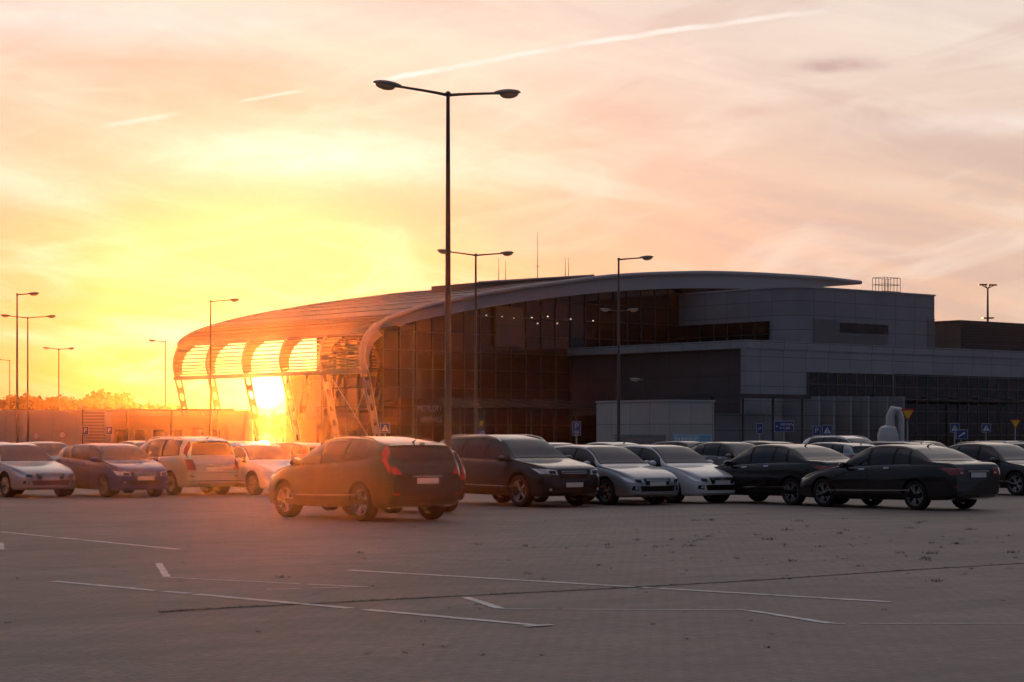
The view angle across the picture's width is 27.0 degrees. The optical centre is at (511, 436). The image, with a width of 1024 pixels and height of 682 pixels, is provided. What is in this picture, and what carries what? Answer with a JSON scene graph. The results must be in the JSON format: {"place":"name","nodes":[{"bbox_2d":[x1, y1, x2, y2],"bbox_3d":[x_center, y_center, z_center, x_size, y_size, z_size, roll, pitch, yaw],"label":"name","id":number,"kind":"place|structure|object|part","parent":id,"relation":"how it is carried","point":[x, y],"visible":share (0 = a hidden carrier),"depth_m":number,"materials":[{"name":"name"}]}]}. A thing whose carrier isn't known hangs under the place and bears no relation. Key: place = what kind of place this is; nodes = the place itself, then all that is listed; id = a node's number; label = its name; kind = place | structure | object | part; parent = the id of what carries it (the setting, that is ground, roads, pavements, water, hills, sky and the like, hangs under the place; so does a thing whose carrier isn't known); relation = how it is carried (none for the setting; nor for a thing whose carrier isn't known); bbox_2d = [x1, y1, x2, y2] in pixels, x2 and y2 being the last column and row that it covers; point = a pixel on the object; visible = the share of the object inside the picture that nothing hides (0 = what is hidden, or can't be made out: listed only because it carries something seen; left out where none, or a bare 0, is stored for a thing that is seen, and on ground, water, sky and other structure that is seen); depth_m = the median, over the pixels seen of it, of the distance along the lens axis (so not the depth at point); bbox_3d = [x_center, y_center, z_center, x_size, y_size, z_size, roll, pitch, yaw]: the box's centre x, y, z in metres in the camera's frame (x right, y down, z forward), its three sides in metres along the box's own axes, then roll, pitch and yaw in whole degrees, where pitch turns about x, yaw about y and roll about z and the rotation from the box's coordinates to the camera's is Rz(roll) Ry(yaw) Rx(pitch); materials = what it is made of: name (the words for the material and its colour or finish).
{"place":"outdoors","nodes":[
{"label":"outdoors","id":0,"kind":"place"},
{"bbox_2d":[83,412,111,443],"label":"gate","id":1,"kind":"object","parent":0,"point":[97,423],"visible":0.59,"depth_m":150.06,"materials":[{"name":"metal"}]},
{"bbox_2d":[253,438,282,442],"bbox_3d":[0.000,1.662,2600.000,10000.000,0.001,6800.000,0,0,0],"label":"ground","id":2,"kind":"structure","parent":0,"point":[280,440],"depth_m":1418.56,"materials":[{"name":"yellow"}]},
{"bbox_2d":[0,359,9,409],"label":"street lamp","id":3,"kind":"object","parent":2,"relation":"on","point":[9,383],"visible":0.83,"depth_m":229.94,"materials":[{"name":"grey metal"}]},
{"bbox_2d":[0,388,285,442],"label":"distant tree line","id":4,"kind":"object","parent":2,"relation":"on","point":[96,400],"visible":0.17,"depth_m":434.88,"materials":[{"name":"green plant"}]},
{"bbox_2d":[0,487,1023,681],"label":"parking lot pavement","id":5,"kind":"structure","parent":0,"point":[59,632],"depth_m":22.78,"materials":[{"name":"grey asphalt"}]},
{"bbox_2d":[16,292,38,442],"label":"street lamp","id":6,"kind":"object","parent":5,"relation":"on","point":[31,294],"visible":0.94,"depth_m":124.95,"materials":[{"name":"grey metal"}]},
{"bbox_2d":[1,314,55,441],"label":"street lamp","id":7,"kind":"object","parent":5,"relation":"on","point":[7,315],"visible":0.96,"depth_m":149.95,"materials":[{"name":"grey metal"}]},
{"bbox_2d":[33,432,39,441],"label":"no entry sign","id":8,"kind":"object","parent":5,"relation":"on","point":[36,435],"visible":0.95,"depth_m":129.98,"materials":[{"name":"red metal"}]},
{"bbox_2d":[0,443,75,496],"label":"parked car","id":9,"kind":"object","parent":5,"relation":"on","point":[25,466],"visible":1,"depth_m":58.49,"materials":[{"name":"silver paint"}]},
{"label":"windows","id":10,"kind":"part","parent":9,"relation":"part of","materials":[{"name":"grey glass"}]},
{"bbox_2d":[22,441,66,458],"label":"parked car","id":11,"kind":"object","parent":5,"relation":"on","point":[52,450],"visible":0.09,"depth_m":75.14,"materials":[{"name":"grey paint"}]},
{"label":"windows","id":12,"kind":"part","parent":11,"relation":"part of","materials":[{"name":"grey glass"}]},
{"bbox_2d":[43,347,73,409],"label":"street lamp","id":13,"kind":"object","parent":5,"relation":"on","point":[70,348],"visible":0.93,"depth_m":201.94,"materials":[{"name":"grey metal"}]},
{"bbox_2d":[59,431,65,442],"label":"no entry sign","id":14,"kind":"object","parent":5,"relation":"on","point":[62,434],"visible":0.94,"depth_m":149.98,"materials":[{"name":"red metal"}]},
{"bbox_2d":[82,426,88,443],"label":"parking sign","id":15,"kind":"object","parent":5,"relation":"on","point":[85,430],"visible":0.96,"depth_m":139.98,"materials":[{"name":"blue metal"}]},
{"bbox_2d":[106,426,112,442],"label":"parking sign","id":16,"kind":"object","parent":5,"relation":"on","point":[109,430],"visible":0.94,"depth_m":139.98,"materials":[{"name":"blue metal"}]},
{"bbox_2d":[58,443,168,496],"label":"parked car","id":17,"kind":"object","parent":5,"relation":"on","point":[108,469],"visible":0.86,"depth_m":58.74,"materials":[{"name":"grey paint"}]},
{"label":"windows","id":18,"kind":"part","parent":17,"relation":"part of","materials":[{"name":"black glass"}]},
{"bbox_2d":[0,410,253,445],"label":"wall","id":19,"kind":"structure","parent":5,"relation":"on","point":[48,425],"depth_m":185.34,"materials":[{"name":"concrete"}]},
{"bbox_2d":[118,441,146,446],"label":"parked car","id":20,"kind":"object","parent":5,"relation":"on","point":[138,443],"visible":0.04,"depth_m":90.55,"materials":[{"name":"paint"}]},
{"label":"windows","id":21,"kind":"part","parent":20,"relation":"part of","materials":[{"name":"grey glass"}]},
{"bbox_2d":[77,405,233,443],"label":"service building","id":22,"kind":"structure","parent":5,"relation":"on","point":[135,428],"depth_m":160.47,"materials":[{"name":"concrete"}]},
{"bbox_2d":[149,339,165,408],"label":"street lamp","id":23,"kind":"object","parent":5,"relation":"on","point":[151,340],"visible":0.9,"depth_m":184.94,"materials":[{"name":"grey metal"}]},
{"bbox_2d":[123,436,237,494],"bbox_3d":[-9.824,0.813,62.112,2.196,1.674,4.642,0,0,-38],"label":"parked car","id":24,"kind":"object","parent":5,"relation":"on","point":[200,461],"visible":0.66,"depth_m":60.42,"materials":[{"name":"paint"}]},
{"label":"windows","id":25,"kind":"part","parent":24,"relation":"part of","materials":[{"name":"black glass"}]},
{"bbox_2d":[209,298,239,435],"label":"street lamp","id":26,"kind":"object","parent":5,"relation":"on","point":[210,395],"visible":0.93,"depth_m":130.96,"materials":[{"name":"grey metal"}]},
{"bbox_2d":[200,442,299,494],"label":"parked car","id":27,"kind":"object","parent":5,"relation":"on","point":[260,464],"visible":0.41,"depth_m":60.97,"materials":[{"name":"white paint"}]},
{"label":"windows","id":28,"kind":"part","parent":27,"relation":"part of","materials":[{"name":"grey glass"}]},
{"bbox_2d":[233,441,283,444],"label":"parked car","id":29,"kind":"object","parent":5,"relation":"on","point":[267,442],"visible":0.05,"depth_m":80.59,"materials":[{"name":"red paint"}]},
{"bbox_2d":[276,442,320,458],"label":"parked car","id":30,"kind":"object","parent":5,"relation":"on","point":[300,450],"visible":0.13,"depth_m":72.14,"materials":[{"name":"red paint"}]},
{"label":"windows","id":31,"kind":"part","parent":30,"relation":"part of","materials":[{"name":"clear glass"}]},
{"bbox_2d":[269,435,460,520],"bbox_3d":[-3.069,0.809,43.325,2.254,1.682,4.672,0,0,-38],"label":"parked car","id":32,"kind":"object","parent":5,"relation":"on","point":[362,478],"visible":1,"depth_m":41.90,"materials":[{"name":"black paint"}]},
{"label":"windows","id":33,"kind":"part","parent":32,"relation":"part of","materials":[{"name":"black glass"}]},
{"bbox_2d":[380,423,389,435],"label":"pedestrian crossing sign","id":34,"kind":"object","parent":5,"relation":"on","point":[385,428],"visible":0.91,"depth_m":124.98,"materials":[{"name":"blue metal"}]},
{"bbox_2d":[322,450,465,512],"bbox_3d":[-2.810,0.915,47.638,2.107,1.470,4.042,0,0,-38],"label":"parked car","id":35,"kind":"object","parent":5,"relation":"on","point":[451,508],"visible":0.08,"depth_m":46.50,"materials":[{"name":"paint"}]},
{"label":"windows","id":36,"kind":"part","parent":35,"relation":"part of","materials":[{"name":"black glass"}]},
{"bbox_2d":[394,323,414,437],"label":"street lamp","id":37,"kind":"object","parent":5,"relation":"on","point":[413,414],"visible":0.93,"depth_m":137.95,"materials":[{"name":"grey metal"}]},
{"bbox_2d":[373,80,520,449],"bbox_3d":[-1.530,-3.387,51.000,3.805,10.073,0.414,0,0,-21],"label":"street lamp","id":38,"kind":"object","parent":5,"relation":"on","point":[392,85],"visible":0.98,"depth_m":50.95,"materials":[{"name":"grey metal"}]},
{"bbox_2d":[437,249,513,433],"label":"street lamp","id":39,"kind":"object","parent":5,"relation":"on","point":[504,253],"visible":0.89,"depth_m":97.95,"materials":[{"name":"grey metal"}]},
{"bbox_2d":[478,418,484,428],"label":"yellow arrow sign","id":40,"kind":"object","parent":5,"relation":"on","point":[481,423],"visible":0.65,"depth_m":110.19,"materials":[{"name":"metal"}]},
{"bbox_2d":[0,532,976,626],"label":"parking bay markings","id":41,"kind":"object","parent":5,"relation":"on","point":[163,570],"visible":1,"depth_m":22.00,"materials":[{"name":"paint"}]},
{"bbox_2d":[4,516,1019,655],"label":"weeds","id":42,"kind":"object","parent":5,"relation":"on","point":[921,558],"visible":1,"depth_m":27.22,"materials":[{"name":"green plant"}]},
{"bbox_2d":[440,434,599,506],"bbox_3d":[-0.014,0.791,52.070,2.299,1.718,4.842,0,0,-38],"label":"parked car","id":43,"kind":"object","parent":5,"relation":"on","point":[520,470],"visible":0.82,"depth_m":50.92,"materials":[{"name":"black paint"}]},
{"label":"windows","id":44,"kind":"part","parent":43,"relation":"part of","materials":[{"name":"black glass"}]},
{"bbox_2d":[547,442,574,446],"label":"parked car","id":45,"kind":"object","parent":5,"relation":"on","point":[554,444],"visible":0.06,"depth_m":71.08,"materials":[{"name":"white paint"}]},
{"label":"windows","id":46,"kind":"part","parent":45,"relation":"part of","materials":[{"name":"grey glass"}]},
{"bbox_2d":[572,421,580,444],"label":"parking sign","id":47,"kind":"object","parent":5,"relation":"on","point":[576,426],"visible":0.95,"depth_m":99.98,"materials":[{"name":"blue metal"}]},
{"bbox_2d":[572,431,580,435],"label":"plate sign","id":48,"kind":"object","parent":47,"relation":"attached to","point":[574,433],"visible":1,"depth_m":100.08,"materials":[{"name":"blue metal"}]},
{"bbox_2d":[166,563,1021,611],"bbox_3d":[2.107,1.647,24.169,13.607,0.001,0.369,0,0,-38],"label":"pavement joint","id":49,"kind":"object","parent":5,"relation":"on","point":[589,589],"visible":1,"depth_m":23.03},
{"bbox_2d":[172,232,1023,446],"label":"airport terminal","id":50,"kind":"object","parent":5,"relation":"on","point":[746,351],"visible":0.94,"depth_m":161.36,"materials":[{"name":"metal"}]},
{"bbox_2d":[678,321,887,342],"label":"upper windows","id":51,"kind":"structure","parent":50,"relation":"in","point":[762,327],"depth_m":168.04,"materials":[{"name":"black glass"}]},
{"bbox_2d":[978,284,996,321],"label":"floodlight mast","id":52,"kind":"object","parent":50,"relation":"on","point":[985,286],"visible":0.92,"depth_m":239.91,"materials":[{"name":"grey metal"}]},
{"bbox_2d":[533,445,678,504],"bbox_3d":[2.080,0.920,53.358,2.179,1.460,4.702,0,0,-38],"label":"parked car","id":53,"kind":"object","parent":5,"relation":"on","point":[623,472],"visible":0.51,"depth_m":51.87,"materials":[{"name":"silver paint"}]},
{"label":"windows","id":54,"kind":"part","parent":53,"relation":"part of","materials":[{"name":"grey glass"}]},
{"bbox_2d":[585,442,638,445],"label":"parked car","id":55,"kind":"object","parent":5,"relation":"on","point":[613,443],"visible":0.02,"depth_m":72.76,"materials":[{"name":"silver paint"}]},
{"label":"windows","id":56,"kind":"part","parent":55,"relation":"part of","materials":[{"name":"grey glass"}]},
{"bbox_2d":[617,255,652,441],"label":"street lamp","id":57,"kind":"object","parent":5,"relation":"on","point":[647,257],"visible":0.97,"depth_m":99.95,"materials":[{"name":"grey metal"}]},
{"bbox_2d":[600,308,638,311],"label":"street lamp","id":58,"kind":"object","parent":57,"relation":"attached to","point":[607,309],"visible":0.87,"depth_m":132.01,"materials":[{"name":"grey metal"}]},
{"bbox_2d":[630,378,642,399],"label":"street lamp","id":59,"kind":"object","parent":5,"relation":"on","point":[634,379],"visible":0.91,"depth_m":135.94,"materials":[{"name":"grey metal"}]},
{"bbox_2d":[595,399,714,444],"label":"parking office","id":60,"kind":"structure","parent":5,"relation":"on","point":[648,421],"depth_m":109.42,"materials":[{"name":"paint"}]},
{"bbox_2d":[596,444,734,502],"bbox_3d":[3.767,0.920,54.606,2.179,1.460,4.702,0,0,-38],"label":"parked car","id":61,"kind":"object","parent":5,"relation":"on","point":[694,472],"visible":0.45,"depth_m":53.08,"materials":[{"name":"white paint"}]},
{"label":"windows","id":62,"kind":"part","parent":61,"relation":"part of","materials":[{"name":"grey glass"}]},
{"bbox_2d":[653,441,697,446],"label":"parked car","id":63,"kind":"object","parent":5,"relation":"on","point":[683,443],"visible":0.1,"depth_m":96.08,"materials":[{"name":"black paint"}]},
{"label":"windows","id":64,"kind":"part","parent":63,"relation":"part of","materials":[{"name":"grey glass"}]},
{"bbox_2d":[687,442,708,447],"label":"parked car","id":65,"kind":"object","parent":5,"relation":"on","point":[693,445],"visible":0.04,"depth_m":83.22,"materials":[{"name":"grey paint"}]},
{"bbox_2d":[690,441,755,465],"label":"parked car","id":66,"kind":"object","parent":5,"relation":"on","point":[718,453],"visible":0.22,"depth_m":75.17,"materials":[{"name":"grey paint"}]},
{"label":"windows","id":67,"kind":"part","parent":66,"relation":"part of","materials":[{"name":"black glass"}]},
{"bbox_2d":[756,423,762,440],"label":"direction arrow sign","id":68,"kind":"object","parent":5,"relation":"on","point":[759,428],"visible":0.77,"depth_m":111.98,"materials":[{"name":"blue metal"}]},
{"bbox_2d":[751,441,793,445],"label":"parked car","id":69,"kind":"object","parent":5,"relation":"on","point":[766,442],"visible":0.03,"depth_m":81.46,"materials":[{"name":"paint"}]},
{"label":"windows","id":70,"kind":"part","parent":69,"relation":"part of","materials":[{"name":"grey glass"}]},
{"bbox_2d":[703,443,849,504],"bbox_3d":[6.610,0.896,53.130,2.226,1.507,4.892,0,0,-38],"label":"parked car","id":71,"kind":"object","parent":5,"relation":"on","point":[761,472],"visible":0.62,"depth_m":52.09,"materials":[{"name":"black paint"}]},
{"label":"windows","id":72,"kind":"part","parent":71,"relation":"part of","materials":[{"name":"black glass"}]},
{"bbox_2d":[774,421,793,441],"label":"rent car sign","id":73,"kind":"object","parent":5,"relation":"on","point":[783,426],"visible":0.99,"depth_m":114.98,"materials":[{"name":"blue metal"}]},
{"bbox_2d":[813,426,819,435],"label":"parking sign","id":74,"kind":"object","parent":5,"relation":"on","point":[816,430],"visible":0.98,"depth_m":109.98,"materials":[{"name":"blue metal"}]},
{"bbox_2d":[822,425,831,434],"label":"pedestrian crossing sign","id":75,"kind":"object","parent":5,"relation":"on","point":[826,429],"visible":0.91,"depth_m":114.98,"materials":[{"name":"blue metal"}]},
{"bbox_2d":[802,435,872,443],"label":"parked car","id":76,"kind":"object","parent":5,"relation":"on","point":[849,438],"visible":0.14,"depth_m":93.52,"materials":[{"name":"white paint"}]},
{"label":"windows","id":77,"kind":"part","parent":76,"relation":"part of","materials":[{"name":"black glass"}]},
{"bbox_2d":[810,442,874,457],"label":"parked car","id":78,"kind":"object","parent":5,"relation":"on","point":[849,449],"visible":0.16,"depth_m":76.03,"materials":[{"name":"silver paint"}]},
{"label":"windows","id":79,"kind":"part","parent":78,"relation":"part of","materials":[{"name":"black glass"}]},
{"bbox_2d":[877,406,903,440],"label":"ventilation cowl","id":80,"kind":"object","parent":5,"relation":"on","point":[888,431],"visible":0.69,"depth_m":99.82,"materials":[{"name":"white plastic"}]},
{"bbox_2d":[799,443,999,509],"bbox_3d":[8.957,0.896,49.742,2.226,1.508,4.892,0,0,-38],"label":"parked car","id":81,"kind":"object","parent":5,"relation":"on","point":[917,476],"visible":1,"depth_m":48.57,"materials":[{"name":"paint"}]},
{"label":"windows","id":82,"kind":"part","parent":81,"relation":"part of","materials":[{"name":"black glass"}]},
{"bbox_2d":[867,441,934,445],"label":"parked car","id":83,"kind":"object","parent":5,"relation":"on","point":[876,443],"visible":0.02,"depth_m":84.48,"materials":[{"name":"grey paint"}]},
{"bbox_2d":[901,409,914,440],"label":"yield sign","id":84,"kind":"object","parent":5,"relation":"on","point":[907,413],"visible":0.65,"depth_m":91.99,"materials":[{"name":"metal"}]},
{"bbox_2d":[906,440,946,446],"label":"parked car","id":85,"kind":"object","parent":5,"relation":"on","point":[937,443],"visible":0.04,"depth_m":93.45,"materials":[{"name":"blue paint"}]},
{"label":"windows","id":86,"kind":"part","parent":85,"relation":"part of","materials":[{"name":"grey glass"}]},
{"bbox_2d":[950,423,958,443],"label":"pedestrian crossing sign","id":87,"kind":"object","parent":5,"relation":"on","point":[954,427],"visible":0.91,"depth_m":124.98,"materials":[{"name":"blue metal"}]},
{"bbox_2d":[956,430,967,441],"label":"direction arrow sign","id":88,"kind":"object","parent":5,"relation":"on","point":[961,434],"visible":0.77,"depth_m":99.98,"materials":[{"name":"blue metal"}]},
{"bbox_2d":[951,442,1002,445],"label":"parked car","id":89,"kind":"object","parent":5,"relation":"on","point":[975,442],"visible":0.05,"depth_m":84.70,"materials":[{"name":"black paint"}]},
{"bbox_2d":[946,442,1023,495],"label":"parked car","id":90,"kind":"object","parent":5,"relation":"on","point":[1007,459],"visible":0.31,"depth_m":60.70,"materials":[{"name":"black paint"}]},
{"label":"windows","id":91,"kind":"part","parent":90,"relation":"part of","materials":[{"name":"black glass"}]},
{"bbox_2d":[982,424,990,440],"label":"pedestrian crossing sign","id":92,"kind":"object","parent":5,"relation":"on","point":[986,428],"visible":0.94,"depth_m":129.98,"materials":[{"name":"blue metal"}]},
{"bbox_2d":[975,441,1023,442],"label":"parked car","id":93,"kind":"object","parent":5,"relation":"on","point":[999,441],"visible":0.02,"depth_m":96.56,"materials":[{"name":"paint"}]},
{"bbox_2d":[1005,442,1023,448],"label":"parked car","id":94,"kind":"object","parent":5,"relation":"on","point":[1020,444],"visible":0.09,"depth_m":71.89,"materials":[{"name":"silver paint"}]},
{"bbox_2d":[1010,419,1020,440],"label":"yield sign","id":95,"kind":"object","parent":5,"relation":"on","point":[1015,422],"visible":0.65,"depth_m":104.99,"materials":[{"name":"yellow metal"}]},
{"bbox_2d":[0,0,1023,437],"label":"sky","id":96,"kind":"structure","parent":0,"point":[161,160],"materials":[{"name":"orange"}]}
]}

